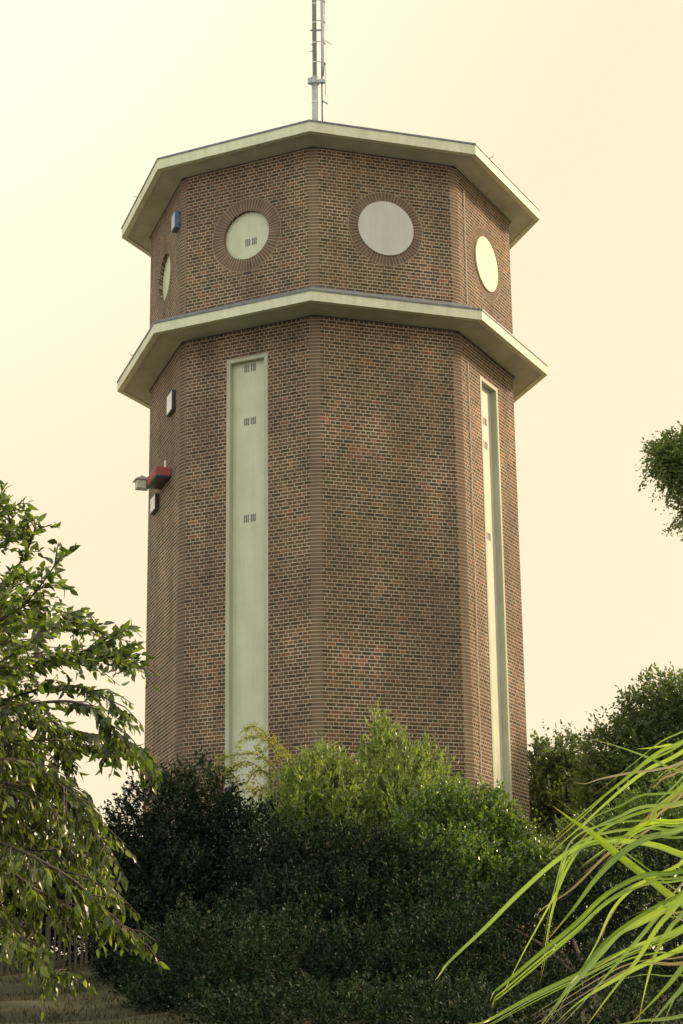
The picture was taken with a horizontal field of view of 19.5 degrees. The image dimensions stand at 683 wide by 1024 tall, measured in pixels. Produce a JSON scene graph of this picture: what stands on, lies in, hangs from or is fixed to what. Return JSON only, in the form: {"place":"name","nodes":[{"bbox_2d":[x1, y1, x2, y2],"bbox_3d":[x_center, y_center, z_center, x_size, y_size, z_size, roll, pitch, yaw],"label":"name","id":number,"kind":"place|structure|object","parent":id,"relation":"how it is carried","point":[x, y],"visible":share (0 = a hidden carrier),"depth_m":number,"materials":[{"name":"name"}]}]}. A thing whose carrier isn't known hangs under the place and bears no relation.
{"place":"outdoors","nodes":[
{"label":"outdoors","id":0,"kind":"place"},
{"bbox_2d":[0,950,682,1023],"bbox_3d":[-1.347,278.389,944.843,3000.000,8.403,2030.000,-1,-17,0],"label":"ground","id":1,"kind":"structure","parent":0,"point":[30,1004],"depth_m":32.28,"materials":[{"name":"green plant"}]},
{"bbox_2d":[0,905,98,974],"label":"paling fence","id":2,"kind":"object","parent":1,"relation":"on","point":[48,931],"visible":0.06,"depth_m":42.28,"materials":[{"name":"grey wood"}]},
{"bbox_2d":[0,820,138,969],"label":"hedge","id":3,"kind":"object","parent":1,"relation":"on","point":[59,896],"visible":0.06,"depth_m":44.44,"materials":[{"name":"green plant"}]},
{"bbox_2d":[0,480,169,1021],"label":"drooping tree","id":4,"kind":"object","parent":1,"relation":"on","point":[27,796],"visible":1,"depth_m":9.45,"materials":[{"name":"green plant"}]},
{"bbox_2d":[76,896,216,1011],"bbox_3d":[-3.667,8.149,36.699,2.018,2.802,8.799,3,-17,-12],"label":"dark shrub","id":5,"kind":"object","parent":1,"relation":"on","point":[127,957],"visible":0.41,"depth_m":34.98,"materials":[{"name":"green plant"}]},
{"bbox_2d":[81,748,308,981],"bbox_3d":[-3.178,7.305,41.103,4.413,5.270,4.146,-6,-17,18],"label":"dark shrub","id":6,"kind":"object","parent":1,"relation":"on","point":[160,876],"visible":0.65,"depth_m":41.20,"materials":[{"name":"green plant"}]},
{"bbox_2d":[213,721,309,821],"bbox_3d":[-1.762,5.822,43.775,2.344,2.508,0.920,-1,-17,0],"label":"arching shrub","id":7,"kind":"object","parent":1,"relation":"on","point":[275,750],"visible":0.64,"depth_m":43.78,"materials":[{"name":"green plant"}]},
{"bbox_2d":[249,730,377,940],"bbox_3d":[-0.517,7.109,42.191,2.597,5.099,2.508,-14,-21,38],"label":"sprouting shrub","id":8,"kind":"object","parent":1,"relation":"on","point":[319,778],"visible":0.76,"depth_m":42.17,"materials":[{"name":"green plant"}]},
{"bbox_2d":[115,884,535,1023],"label":"dark shrub","id":9,"kind":"object","parent":1,"relation":"on","point":[347,998],"visible":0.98,"depth_m":30.94,"materials":[{"name":"green plant"}]},
{"bbox_2d":[117,119,547,958],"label":"water tower","id":10,"kind":"structure","parent":1,"relation":"on","point":[341,359],"depth_m":49.45,"materials":[{"name":"brown brick"},{"name":"cream painted concrete"},{"name":"weathered concrete"}]},
{"bbox_2d":[132,475,148,490],"bbox_3d":[-5.101,-0.771,52.045,0.676,0.380,0.400,5,-17,-17],"label":"lantern","id":11,"kind":"object","parent":10,"relation":"attached to","point":[140,483],"visible":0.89,"depth_m":51.88,"materials":[{"name":"metal"}]},
{"bbox_2d":[150,493,158,514],"bbox_3d":[-4.914,-0.206,52.252,0.108,0.430,0.630,5,-17,-17],"label":"wall box","id":12,"kind":"object","parent":10,"relation":"attached to","point":[154,504],"visible":1,"depth_m":52.06,"materials":[{"name":"white paint"}]},
{"bbox_2d":[146,460,170,488],"bbox_3d":[-4.732,-0.976,51.382,0.405,0.455,1.148,5,-17,-17],"label":"red canopy","id":13,"kind":"object","parent":10,"relation":"attached to","point":[158,477],"visible":1,"depth_m":51.02,"materials":[{"name":"metal"}]},
{"bbox_2d":[156,240,172,315],"bbox_3d":[-4.676,-6.265,53.319,0.134,2.040,2.040,5,-17,-17],"label":"round window","id":14,"kind":"structure","parent":10,"relation":"in","point":[167,248],"depth_m":53.45,"materials":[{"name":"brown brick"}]},
{"bbox_2d":[167,390,175,416],"bbox_3d":[-4.396,-2.802,51.283,0.108,0.540,0.640,5,-17,-17],"label":"wall box","id":15,"kind":"object","parent":10,"relation":"attached to","point":[171,402],"visible":1,"depth_m":51.08,"materials":[{"name":"white paint"}]},
{"bbox_2d":[171,210,180,232],"bbox_3d":[-4.349,-7.612,52.161,0.148,0.460,0.450,5,-17,-17],"label":"wall lamp","id":16,"kind":"object","parent":10,"relation":"attached to","point":[175,225],"visible":1,"depth_m":52.02,"materials":[{"name":"blue plastic"}]},
{"bbox_2d":[212,197,280,272],"bbox_3d":[-2.396,-7.050,50.774,2.040,2.040,0.134,-9,-18,26],"label":"round window","id":17,"kind":"structure","parent":10,"relation":"in","point":[253,237],"depth_m":50.78,"materials":[{"name":"brick"}]},
{"bbox_2d":[224,353,268,904],"bbox_3d":[-2.228,2.729,47.947,1.181,13.746,0.242,-9,-18,26],"label":"strip window","id":18,"kind":"structure","parent":10,"relation":"in","point":[246,598],"depth_m":48.42,"materials":[{"name":"metal"}]},
{"bbox_2d":[308,0,331,120],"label":"antenna mast","id":19,"kind":"object","parent":10,"relation":"on","point":[314,81],"visible":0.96,"depth_m":52.15,"materials":[{"name":"metal"}]},
{"bbox_2d":[347,192,422,265],"bbox_3d":[1.126,-7.191,50.446,2.040,2.040,0.041,5,-17,-17],"label":"round window","id":20,"kind":"structure","parent":10,"relation":"in","point":[383,227],"depth_m":50.43,"materials":[{"name":"grey glass"}]},
{"bbox_2d":[470,226,500,302],"bbox_3d":[3.841,-6.560,52.683,0.041,2.040,2.040,-9,-18,26],"label":"round window","id":21,"kind":"structure","parent":10,"relation":"in","point":[484,259],"depth_m":52.59,"materials":[{"name":"yellow glass"}]},
{"bbox_2d":[479,375,511,909],"bbox_3d":[3.807,3.224,49.865,0.242,13.746,1.181,-9,-18,26],"label":"strip window","id":22,"kind":"structure","parent":10,"relation":"in","point":[495,583],"depth_m":50.46,"materials":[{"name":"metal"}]},
{"bbox_2d":[202,797,501,981],"bbox_3d":[0.256,7.375,37.892,5.737,4.038,4.437,-1,-17,0],"label":"dark shrub","id":23,"kind":"object","parent":1,"relation":"on","point":[337,886],"visible":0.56,"depth_m":37.84,"materials":[{"name":"green plant"}]},
{"bbox_2d":[334,697,458,867],"bbox_3d":[1.193,6.844,42.854,3.299,5.947,2.918,-12,-20,34],"label":"willowy shrub","id":24,"kind":"object","parent":1,"relation":"on","point":[390,787],"visible":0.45,"depth_m":43.17,"materials":[{"name":"green plant"}]},
{"bbox_2d":[388,769,573,965],"bbox_3d":[2.683,7.228,40.382,4.089,4.486,3.238,-14,-21,37],"label":"glossy shrub","id":25,"kind":"object","parent":1,"relation":"on","point":[488,838],"visible":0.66,"depth_m":40.60,"materials":[{"name":"green plant"}]},
{"bbox_2d":[414,811,682,1023],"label":"dark shrub","id":26,"kind":"object","parent":1,"relation":"on","point":[562,963],"visible":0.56,"depth_m":32.54,"materials":[{"name":"green plant"}]},
{"bbox_2d":[436,731,682,1023],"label":"grass clump","id":27,"kind":"object","parent":1,"relation":"on","point":[672,902],"visible":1,"depth_m":3.42,"materials":[{"name":"green plant"}]},
{"bbox_2d":[527,718,606,952],"bbox_3d":[6.301,9.427,56.662,4.353,7.246,3.326,9,-19,-29],"label":"broadleaf tree","id":28,"kind":"object","parent":1,"relation":"on","point":[546,788],"visible":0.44,"depth_m":56.65,"materials":[{"name":"green plant"}]},
{"bbox_2d":[520,763,682,958],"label":"leafy shrub","id":29,"kind":"object","parent":1,"relation":"on","point":[649,799],"visible":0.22,"depth_m":43.57,"materials":[{"name":"green plant"}]},
{"bbox_2d":[555,661,682,947],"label":"broadleaf tree","id":30,"kind":"object","parent":1,"relation":"on","point":[638,731],"visible":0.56,"depth_m":51.57,"materials":[{"name":"green plant"}]},
{"bbox_2d":[635,420,682,541],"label":"leaved tree","id":31,"kind":"object","parent":1,"relation":"on","point":[666,460],"visible":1,"depth_m":22.99,"materials":[{"name":"green plant"}]},
{"bbox_2d":[0,0,682,954],"label":"sky","id":32,"kind":"structure","parent":0,"point":[579,103],"materials":[{"name":"beige"}]}
]}

